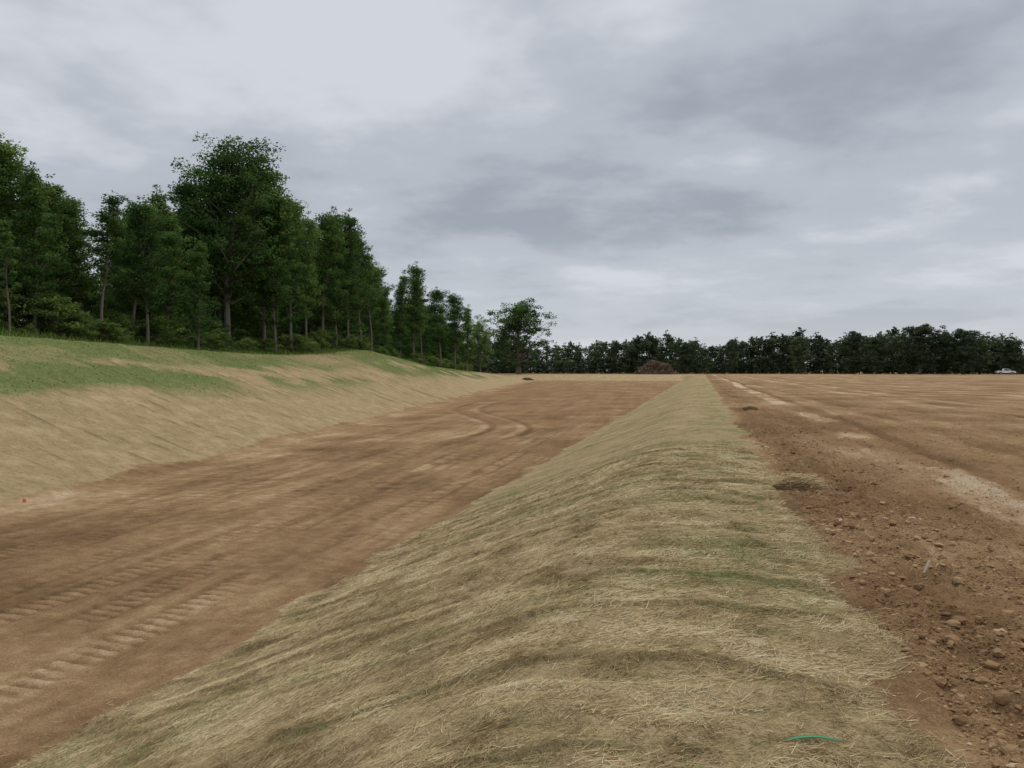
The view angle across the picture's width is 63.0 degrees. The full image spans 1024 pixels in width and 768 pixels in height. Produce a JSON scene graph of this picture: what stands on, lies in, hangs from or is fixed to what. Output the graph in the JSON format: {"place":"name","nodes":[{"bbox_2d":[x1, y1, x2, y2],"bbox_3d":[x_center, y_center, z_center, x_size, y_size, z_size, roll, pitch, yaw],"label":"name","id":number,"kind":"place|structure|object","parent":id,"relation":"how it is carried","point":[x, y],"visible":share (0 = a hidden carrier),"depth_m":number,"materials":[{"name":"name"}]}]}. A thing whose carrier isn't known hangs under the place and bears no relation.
{"place":"outdoors","nodes":[
{"label":"outdoors","id":0,"kind":"place"},
{"bbox_2d":[0,335,1023,767],"bbox_3d":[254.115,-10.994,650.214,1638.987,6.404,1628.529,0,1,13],"label":"ground","id":1,"kind":"structure","parent":0,"point":[86,463],"depth_m":14.87,"materials":[{"name":"soil"}]},
{"bbox_2d":[0,217,21,331],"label":"slender tree","id":2,"kind":"object","parent":1,"relation":"on","point":[5,241],"visible":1,"depth_m":45.88,"materials":[{"name":"green plant"}]},
{"bbox_2d":[0,142,30,292],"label":"poplar tree","id":3,"kind":"object","parent":1,"relation":"on","point":[10,198],"visible":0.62,"depth_m":50.29,"materials":[{"name":"green plant"}]},
{"bbox_2d":[0,132,68,329],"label":"sweetgum tree","id":4,"kind":"object","parent":1,"relation":"on","point":[14,165],"visible":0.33,"depth_m":51.67,"materials":[{"name":"green plant"}]},
{"bbox_2d":[7,161,65,331],"bbox_3d":[-28.335,-7.937,49.758,3.170,10.916,3.048,0,1,-16],"label":"poplar tree","id":5,"kind":"object","parent":1,"relation":"on","point":[33,199],"visible":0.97,"depth_m":49.71,"materials":[{"name":"green plant"}]},
{"bbox_2d":[18,174,83,300],"bbox_3d":[-30.180,-8.146,54.593,4.207,11.100,3.882,-1,1,-28],"label":"sweetgum tree","id":6,"kind":"object","parent":1,"relation":"on","point":[57,211],"visible":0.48,"depth_m":54.54,"materials":[{"name":"green plant"}]},
{"bbox_2d":[61,195,107,330],"bbox_3d":[-29.405,-7.678,56.601,4.238,10.216,3.734,-1,1,-36],"label":"poplar tree","id":7,"kind":"object","parent":1,"relation":"on","point":[89,287],"visible":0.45,"depth_m":56.59,"materials":[{"name":"green plant"}]},
{"bbox_2d":[78,190,132,340],"bbox_3d":[-26.723,-7.571,55.252,3.126,10.251,3.214,0,1,6],"label":"slender tree","id":8,"kind":"object","parent":1,"relation":"on","point":[109,225],"visible":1,"depth_m":54.86,"materials":[{"name":"green plant"}]},
{"bbox_2d":[108,198,178,342],"bbox_3d":[-27.382,-8.203,62.274,5.462,11.206,4.703,1,1,43],"label":"sweetgum tree","id":9,"kind":"object","parent":1,"relation":"on","point":[127,242],"visible":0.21,"depth_m":61.92,"materials":[{"name":"green plant"}]},
{"bbox_2d":[117,195,172,344],"bbox_3d":[-26.397,-7.944,59.709,4.160,10.977,3.839,0,1,-3],"label":"sweetgum tree","id":10,"kind":"object","parent":1,"relation":"on","point":[145,233],"visible":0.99,"depth_m":59.48,"materials":[{"name":"green plant"}]},
{"bbox_2d":[136,184,202,341],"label":"poplar tree","id":11,"kind":"object","parent":1,"relation":"on","point":[158,200],"visible":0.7,"depth_m":65.69,"materials":[{"name":"green plant"}]},
{"bbox_2d":[167,173,218,306],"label":"sweetgum tree","id":12,"kind":"object","parent":1,"relation":"on","point":[182,195],"visible":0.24,"depth_m":79.29,"materials":[{"name":"green plant"}]},
{"bbox_2d":[170,234,226,349],"bbox_3d":[-24.331,-6.894,64.006,4.661,9.057,3.339,1,1,28],"label":"young maple tree","id":13,"kind":"object","parent":1,"relation":"on","point":[198,310],"visible":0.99,"depth_m":63.67,"materials":[{"name":"green plant"}]},
{"bbox_2d":[167,132,294,344],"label":"tulip tree","id":14,"kind":"object","parent":1,"relation":"on","point":[231,185],"visible":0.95,"depth_m":78.22,"materials":[{"name":"green plant"}]},
{"bbox_2d":[0,160,476,371],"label":"forest","id":15,"kind":"object","parent":1,"relation":"on","point":[62,317],"visible":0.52,"depth_m":73.07,"materials":[{"name":"green plant"}]},
{"bbox_2d":[0,326,486,398],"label":"meadow grass","id":16,"kind":"structure","parent":1,"relation":"on","point":[50,335],"depth_m":58.17,"materials":[{"name":"green plant"}]},
{"bbox_2d":[217,163,304,352],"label":"sweetgum tree","id":17,"kind":"object","parent":1,"relation":"on","point":[268,176],"visible":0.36,"depth_m":84.09,"materials":[{"name":"green plant"}]},
{"bbox_2d":[245,186,300,353],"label":"poplar tree","id":18,"kind":"object","parent":1,"relation":"on","point":[276,291],"visible":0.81,"depth_m":83.30,"materials":[{"name":"green plant"}]},
{"bbox_2d":[275,197,312,351],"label":"poplar tree","id":19,"kind":"object","parent":1,"relation":"on","point":[298,242],"visible":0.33,"depth_m":89.79,"materials":[{"name":"green plant"}]},
{"bbox_2d":[285,211,326,348],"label":"sweetgum tree","id":20,"kind":"object","parent":1,"relation":"on","point":[307,258],"visible":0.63,"depth_m":97.25,"materials":[{"name":"green plant"}]},
{"bbox_2d":[302,212,346,332],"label":"poplar tree","id":21,"kind":"object","parent":1,"relation":"on","point":[329,229],"visible":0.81,"depth_m":103.72,"materials":[{"name":"green plant"}]},
{"bbox_2d":[316,206,355,347],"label":"poplar tree","id":22,"kind":"object","parent":1,"relation":"on","point":[336,300],"visible":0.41,"depth_m":107.29,"materials":[{"name":"green plant"}]},
{"bbox_2d":[336,208,367,345],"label":"sweetgum tree","id":23,"kind":"object","parent":1,"relation":"on","point":[354,245],"visible":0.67,"depth_m":111.00,"materials":[{"name":"green plant"}]},
{"bbox_2d":[343,226,383,349],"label":"sweetgum tree","id":24,"kind":"object","parent":1,"relation":"on","point":[368,292],"visible":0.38,"depth_m":116.98,"materials":[{"name":"green plant"}]},
{"bbox_2d":[357,254,381,350],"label":"slender tree","id":25,"kind":"object","parent":1,"relation":"on","point":[371,280],"visible":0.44,"depth_m":123.70,"materials":[{"name":"green plant"}]},
{"bbox_2d":[376,286,395,345],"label":"poplar tree","id":26,"kind":"object","parent":1,"relation":"on","point":[384,308],"visible":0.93,"depth_m":139.31,"materials":[{"name":"green plant"}]},
{"bbox_2d":[383,270,414,354],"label":"poplar tree","id":27,"kind":"object","parent":1,"relation":"on","point":[400,307],"visible":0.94,"depth_m":155.31,"materials":[{"name":"green plant"}]},
{"bbox_2d":[401,261,431,359],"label":"sweetgum tree","id":28,"kind":"object","parent":1,"relation":"on","point":[416,312],"visible":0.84,"depth_m":160.91,"materials":[{"name":"green plant"}]},
{"bbox_2d":[409,279,430,363],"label":"slender tree","id":29,"kind":"object","parent":1,"relation":"on","point":[424,308],"visible":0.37,"depth_m":165.79,"materials":[{"name":"green plant"}]},
{"bbox_2d":[421,286,452,366],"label":"sweetgum tree","id":30,"kind":"object","parent":1,"relation":"on","point":[437,296],"visible":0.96,"depth_m":189.97,"materials":[{"name":"green plant"}]},
{"bbox_2d":[44,431,852,767],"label":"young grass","id":31,"kind":"structure","parent":1,"relation":"on","point":[534,603],"depth_m":7.17,"materials":[{"name":"green plant"}]},
{"bbox_2d":[442,294,468,368],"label":"poplar tree","id":32,"kind":"object","parent":1,"relation":"on","point":[456,315],"visible":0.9,"depth_m":204.71,"materials":[{"name":"green plant"}]},
{"bbox_2d":[457,305,476,370],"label":"poplar tree","id":33,"kind":"object","parent":1,"relation":"on","point":[471,330],"visible":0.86,"depth_m":214.52,"materials":[{"name":"green plant"}]},
{"bbox_2d":[463,319,494,371],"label":"oak tree","id":34,"kind":"object","parent":1,"relation":"on","point":[482,338],"visible":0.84,"depth_m":248.69,"materials":[{"name":"green plant"}]},
{"bbox_2d":[3,444,1022,767],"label":"straw blanket","id":35,"kind":"object","parent":1,"relation":"on","point":[387,756],"visible":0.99,"depth_m":6.20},
{"bbox_2d":[784,735,843,742],"bbox_3d":[1.310,1.556,3.668,0.270,0.015,0.046,0,1,0],"label":"green plastic strip","id":36,"kind":"object","parent":35,"relation":"on","point":[809,736],"visible":1,"depth_m":3.67,"materials":[{"name":"green plastic"}]},
{"bbox_2d":[3,412,1023,767],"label":"dirt clods","id":37,"kind":"object","parent":1,"relation":"on","point":[1003,698],"visible":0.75,"depth_m":6.51,"materials":[{"name":"soil"}]},
{"bbox_2d":[474,297,556,373],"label":"oak tree","id":38,"kind":"object","parent":1,"relation":"on","point":[519,318],"visible":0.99,"depth_m":285.89,"materials":[{"name":"green plant"}]},
{"bbox_2d":[634,358,677,373],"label":"brush pile","id":39,"kind":"object","parent":1,"relation":"on","point":[654,367],"visible":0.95,"depth_m":290.04,"materials":[{"name":"brown wood"}]},
{"bbox_2d":[675,342,699,373],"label":"broadleaf tree","id":40,"kind":"object","parent":1,"relation":"on","point":[686,350],"visible":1,"depth_m":311.16,"materials":[{"name":"green plant"}]},
{"bbox_2d":[721,339,740,373],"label":"broadleaf tree","id":41,"kind":"object","parent":1,"relation":"on","point":[731,348],"visible":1,"depth_m":307.17,"materials":[{"name":"green plant"}]},
{"bbox_2d":[468,326,1023,373],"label":"distant treeline","id":42,"kind":"object","parent":1,"relation":"on","point":[767,358],"visible":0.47,"depth_m":324.02,"materials":[{"name":"green plant"}]},
{"bbox_2d":[742,404,757,410],"bbox_3d":[9.684,0.970,34.038,0.768,0.468,0.522,0,1,13],"label":"straw clump","id":43,"kind":"object","parent":1,"relation":"on","point":[748,407],"visible":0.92,"depth_m":33.93,"materials":[{"name":"plant"}]},
{"bbox_2d":[769,467,829,491],"bbox_3d":[3.934,1.390,11.425,0.844,0.522,0.501,0,1,13],"label":"straw clump","id":44,"kind":"object","parent":1,"relation":"on","point":[803,483],"visible":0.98,"depth_m":11.35,"materials":[{"name":"plant"}]},
{"bbox_2d":[786,335,815,373],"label":"broadleaf tree","id":45,"kind":"object","parent":1,"relation":"on","point":[800,347],"visible":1,"depth_m":298.70,"materials":[{"name":"green plant"}]},
{"bbox_2d":[835,331,867,373],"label":"broadleaf tree","id":46,"kind":"object","parent":1,"relation":"on","point":[853,342],"visible":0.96,"depth_m":294.80,"materials":[{"name":"green plant"}]},
{"bbox_2d":[859,335,894,373],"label":"broadleaf tree","id":47,"kind":"object","parent":1,"relation":"on","point":[876,346],"visible":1,"depth_m":286.24,"materials":[{"name":"green plant"}]},
{"bbox_2d":[890,333,911,373],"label":"broadleaf tree","id":48,"kind":"object","parent":1,"relation":"on","point":[896,348],"visible":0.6,"depth_m":285.23,"materials":[{"name":"green plant"}]},
{"bbox_2d":[893,323,946,374],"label":"broadleaf tree","id":49,"kind":"object","parent":1,"relation":"on","point":[919,340],"visible":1,"depth_m":273.85,"materials":[{"name":"green plant"}]},
{"bbox_2d":[923,560,929,573],"bbox_3d":[3.234,1.427,6.524,0.087,0.102,0.028,-1,1,-36],"label":"wood chip","id":50,"kind":"object","parent":1,"relation":"on","point":[926,567],"visible":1,"depth_m":6.52,"materials":[{"name":"beige wood"}]},
{"bbox_2d":[929,332,956,373],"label":"broadleaf tree","id":51,"kind":"object","parent":1,"relation":"on","point":[943,366],"visible":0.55,"depth_m":279.08,"materials":[{"name":"green plant"}]},
{"bbox_2d":[941,328,987,374],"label":"broadleaf tree","id":52,"kind":"object","parent":1,"relation":"on","point":[961,341],"visible":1,"depth_m":269.01,"materials":[{"name":"green plant"}]},
{"bbox_2d":[970,338,991,374],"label":"broadleaf tree","id":53,"kind":"object","parent":1,"relation":"on","point":[984,352],"visible":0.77,"depth_m":274.29,"materials":[{"name":"green plant"}]},
{"bbox_2d":[995,369,1015,373],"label":"pickup truck","id":54,"kind":"object","parent":1,"relation":"on","point":[1009,371],"visible":1,"depth_m":271.17,"materials":[{"name":"white paint"}]},
{"bbox_2d":[996,339,1023,371],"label":"broadleaf tree","id":55,"kind":"object","parent":1,"relation":"on","point":[1010,352],"visible":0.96,"depth_m":284.28,"materials":[{"name":"green plant"}]},
{"bbox_2d":[0,0,1023,369],"label":"sky","id":56,"kind":"structure","parent":0,"point":[715,172],"materials":[{"name":"grey"}]}
]}

